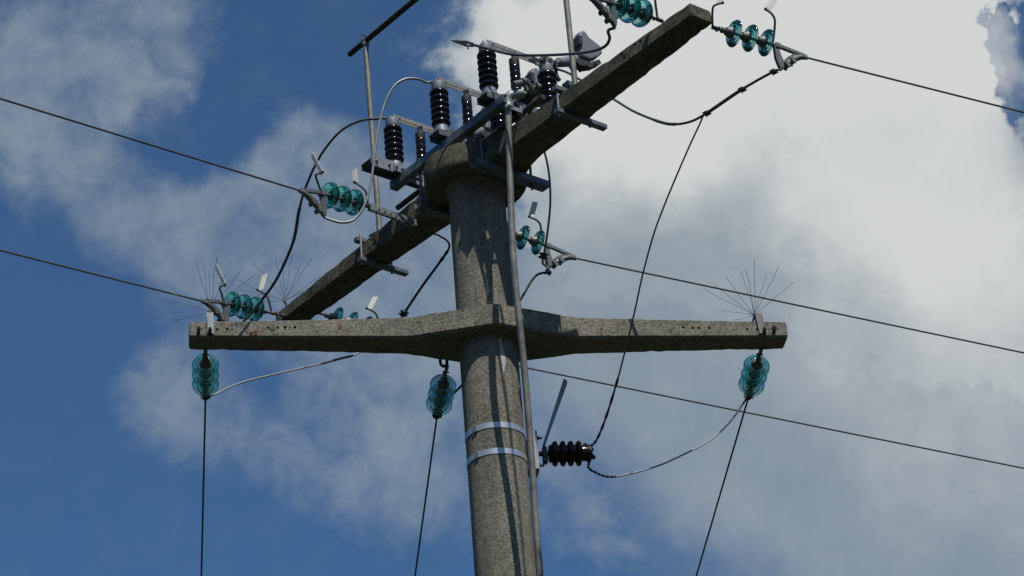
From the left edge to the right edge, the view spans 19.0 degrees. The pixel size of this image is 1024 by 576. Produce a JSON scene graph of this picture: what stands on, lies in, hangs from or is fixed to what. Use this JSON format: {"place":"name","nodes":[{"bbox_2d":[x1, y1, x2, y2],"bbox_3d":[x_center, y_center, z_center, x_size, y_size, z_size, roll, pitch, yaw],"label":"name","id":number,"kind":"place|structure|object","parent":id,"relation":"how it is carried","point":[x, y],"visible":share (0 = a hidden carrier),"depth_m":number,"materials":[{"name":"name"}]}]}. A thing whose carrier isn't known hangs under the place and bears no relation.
{"place":"outdoors","nodes":[
{"label":"outdoors","id":0,"kind":"place"},
{"bbox_2d":[449,180,535,575],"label":"concrete pole","id":1,"kind":"object","parent":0,"point":[501,518],"visible":0.91,"depth_m":19.15,"materials":[{"name":"grey concrete"}]},
{"bbox_2d":[189,304,787,367],"bbox_3d":[-0.137,0.301,19.516,3.822,0.252,0.580,2,-30,-12],"label":"crossarm","id":2,"kind":"object","parent":1,"relation":"attached to","point":[441,336],"visible":0.96,"depth_m":19.38,"materials":[{"name":"concrete"}]},
{"bbox_2d":[192,348,218,400],"bbox_3d":[-1.953,0.552,19.514,0.175,0.175,0.595,-1,-33,-6],"label":"insulator string","id":3,"kind":"object","parent":2,"relation":"hanging from","point":[205,375],"visible":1,"depth_m":19.49,"materials":[{"name":"teal glass"}]},
{"bbox_2d":[200,400,205,575],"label":"line conductor","id":4,"kind":"object","parent":3,"relation":"attached to","point":[204,440],"visible":1,"depth_m":20.52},
{"bbox_2d":[208,316,402,396],"bbox_3d":[-1.381,0.449,20.666,0.109,1.291,1.921,-27,-36,34],"label":"jumper cable","id":5,"kind":"object","parent":3,"relation":"attached to","point":[321,363],"visible":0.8,"depth_m":20.46,"materials":[{"name":"metal"}]},
{"bbox_2d":[160,260,266,321],"bbox_3d":[-1.875,0.004,19.266,0.668,0.391,0.276,-13,-30,15],"label":"bird spike","id":6,"kind":"object","parent":2,"relation":"on","point":[209,310],"visible":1,"depth_m":19.30,"materials":[{"name":"grey metal"}]},
{"bbox_2d":[427,365,455,418],"bbox_3d":[-0.457,0.675,19.894,0.175,0.175,0.651,0,-33,-9],"label":"insulator string","id":7,"kind":"object","parent":2,"relation":"hanging from","point":[440,393],"visible":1,"depth_m":19.89,"materials":[{"name":"teal glass"}]},
{"bbox_2d":[414,419,437,575],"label":"line conductor","id":8,"kind":"object","parent":7,"relation":"attached to","point":[425,496],"visible":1,"depth_m":20.86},
{"bbox_2d":[441,271,545,407],"bbox_3d":[-0.123,0.347,20.387,0.821,1.048,0.068,-1,-29,-6],"label":"jumper cable","id":9,"kind":"object","parent":7,"relation":"attached to","point":[521,298],"visible":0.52,"depth_m":20.62,"materials":[{"name":"black plastic"}]},
{"bbox_2d":[705,259,790,321],"bbox_3d":[1.535,0.032,19.735,0.589,0.380,0.291,-4,-29,0],"label":"bird spike","id":10,"kind":"object","parent":2,"relation":"on","point":[753,319],"visible":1,"depth_m":19.76,"materials":[{"name":"grey metal"}]},
{"bbox_2d":[738,348,769,399],"bbox_3d":[1.580,0.562,19.974,0.175,0.175,0.615,-1,-33,-6],"label":"insulator string","id":11,"kind":"object","parent":2,"relation":"hanging from","point":[755,373],"visible":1,"depth_m":19.95,"materials":[{"name":"teal glass"}]},
{"bbox_2d":[695,400,748,575],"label":"line conductor","id":12,"kind":"object","parent":11,"relation":"attached to","point":[722,487],"visible":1,"depth_m":21.00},
{"bbox_2d":[276,3,711,320],"bbox_3d":[-0.228,-0.713,20.061,0.674,0.216,4.515,13,-34,-29],"label":"crossarm","id":13,"kind":"object","parent":1,"relation":"on","point":[538,133],"visible":0.81,"depth_m":19.77,"materials":[{"name":"concrete"}]},
{"bbox_2d":[201,265,284,321],"bbox_3d":[-1.867,0.059,21.169,0.178,0.524,0.825,-26,-25,34],"label":"insulator string","id":14,"kind":"object","parent":13,"relation":"attached to","point":[246,307],"visible":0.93,"depth_m":21.09,"materials":[{"name":"teal glass"}]},
{"bbox_2d":[0,249,201,301],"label":"line conductor","id":15,"kind":"object","parent":14,"relation":"attached to","point":[98,275],"visible":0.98,"depth_m":20.11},
{"bbox_2d":[241,117,386,321],"bbox_3d":[-1.423,-0.457,20.736,1.535,1.020,0.184,-27,-36,34],"label":"jumper cable","id":16,"kind":"object","parent":14,"relation":"attached to","point":[298,217],"visible":0.83,"depth_m":20.76,"materials":[{"name":"black plastic"}]},
{"bbox_2d":[238,254,326,305],"bbox_3d":[-1.602,-0.074,21.527,0.651,0.409,0.291,-4,-29,0],"label":"bird spike","id":17,"kind":"object","parent":13,"relation":"on","point":[284,299],"visible":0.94,"depth_m":21.55,"materials":[{"name":"grey metal"}]},
{"bbox_2d":[319,297,382,353],"bbox_3d":[-1.109,0.224,21.669,0.780,0.442,0.175,18,-35,-21],"label":"insulator string","id":18,"kind":"object","parent":13,"relation":"attached to","point":[339,312],"visible":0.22,"depth_m":21.62,"materials":[{"name":"teal glass"}]},
{"bbox_2d":[519,366,1023,468],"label":"line conductor","id":19,"kind":"object","parent":18,"relation":"attached to","point":[773,417],"visible":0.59,"depth_m":23.06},
{"bbox_2d":[298,152,417,226],"bbox_3d":[-1.015,-0.614,19.942,0.175,0.508,1.126,-26,-26,34],"label":"insulator string","id":20,"kind":"object","parent":13,"relation":"attached to","point":[334,197],"visible":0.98,"depth_m":19.80,"materials":[{"name":"teal glass"}]},
{"bbox_2d":[0,98,298,190],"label":"line conductor","id":21,"kind":"object","parent":20,"relation":"attached to","point":[113,133],"visible":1,"depth_m":18.50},
{"bbox_2d":[324,77,432,223],"bbox_3d":[-0.856,-0.901,19.899,0.773,1.125,0.073,1,-30,-10],"label":"jumper cable","id":22,"kind":"object","parent":20,"relation":"attached to","point":[375,147],"visible":1,"depth_m":19.89,"materials":[{"name":"grey metal"}]},
{"bbox_2d":[347,0,606,276],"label":"bird perch","id":23,"kind":"object","parent":13,"relation":"on","point":[558,112],"visible":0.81,"depth_m":20.86,"materials":[{"name":"grey metal"}]},
{"bbox_2d":[361,31,601,221],"bbox_3d":[-0.109,-1.117,20.293,1.222,1.239,1.700,17,-36,-34],"label":"disconnect switch","id":24,"kind":"object","parent":13,"relation":"on","point":[487,121],"visible":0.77,"depth_m":20.13,"materials":[{"name":"grey metal"}]},
{"bbox_2d":[398,233,450,317],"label":"jumper cable","id":25,"kind":"object","parent":24,"relation":"attached to","point":[403,312],"visible":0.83,"depth_m":21.44,"materials":[{"name":"rubber"}]},
{"bbox_2d":[503,89,543,575],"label":"operating tube","id":26,"kind":"object","parent":24,"relation":"attached to","point":[513,94],"visible":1,"depth_m":18.87,"materials":[{"name":"grey metal"}]},
{"bbox_2d":[538,152,551,275],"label":"jumper cable","id":27,"kind":"object","parent":24,"relation":"attached to","point":[543,255],"visible":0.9,"depth_m":20.67,"materials":[{"name":"metal"}]},
{"bbox_2d":[553,67,780,125],"bbox_3d":[0.999,-1.366,19.539,1.811,0.957,0.187,-28,-37,36],"label":"jumper cable","id":28,"kind":"object","parent":24,"relation":"hanging from","point":[742,89],"visible":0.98,"depth_m":19.26,"materials":[{"name":"rubber"}]},
{"bbox_2d":[591,116,703,445],"bbox_3d":[0.838,-0.047,19.240,0.066,1.812,1.278,19,-37,-36],"label":"jumper cable","id":29,"kind":"object","parent":28,"relation":"hanging from","point":[606,414],"visible":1,"depth_m":19.24,"materials":[{"name":"black plastic"}]},
{"bbox_2d":[507,201,576,268],"bbox_3d":[0.136,-0.377,20.780,0.691,0.494,0.175,18,-36,-21],"label":"insulator string","id":30,"kind":"object","parent":13,"relation":"attached to","point":[550,262],"visible":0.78,"depth_m":20.75,"materials":[{"name":"teal glass"}]},
{"bbox_2d":[577,258,1023,353],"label":"line conductor","id":31,"kind":"object","parent":30,"relation":"attached to","point":[798,305],"visible":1,"depth_m":21.60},
{"bbox_2d":[589,0,663,27],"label":"insulator string","id":32,"kind":"object","parent":13,"relation":"attached to","point":[635,11],"visible":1,"depth_m":18.36,"materials":[{"name":"teal glass"}]},
{"bbox_2d":[451,27,615,56],"bbox_3d":[0.188,-1.552,19.075,0.226,0.973,1.736,14,-34,-29],"label":"jumper cable","id":33,"kind":"object","parent":32,"relation":"attached to","point":[466,43],"visible":1,"depth_m":19.31,"materials":[{"name":"metal"}]},
{"bbox_2d":[711,0,807,70],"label":"insulator string","id":34,"kind":"object","parent":13,"relation":"attached to","point":[746,37],"visible":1,"depth_m":18.79,"materials":[{"name":"teal glass"}]},
{"bbox_2d":[808,57,1023,112],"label":"line conductor","id":35,"kind":"object","parent":34,"relation":"attached to","point":[893,79],"visible":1,"depth_m":19.27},
{"bbox_2d":[465,379,595,477],"bbox_3d":[0.087,0.845,19.291,0.807,0.764,0.381,6,-31,-18],"label":"standoff insulator","id":36,"kind":"object","parent":1,"relation":"attached to","point":[562,453],"visible":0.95,"depth_m":19.10,"materials":[{"name":"black ceramic"}]},
{"bbox_2d":[587,399,746,477],"bbox_3d":[1.000,0.936,19.688,1.356,0.805,0.100,14,-34,-30],"label":"jumper cable","id":37,"kind":"object","parent":36,"relation":"attached to","point":[709,440],"visible":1,"depth_m":19.65,"materials":[{"name":"rubber"}]},
{"bbox_2d":[0,0,1023,575],"label":"sky","id":38,"kind":"structure","parent":0,"point":[875,198],"materials":[{"name":"blue"}]}
]}

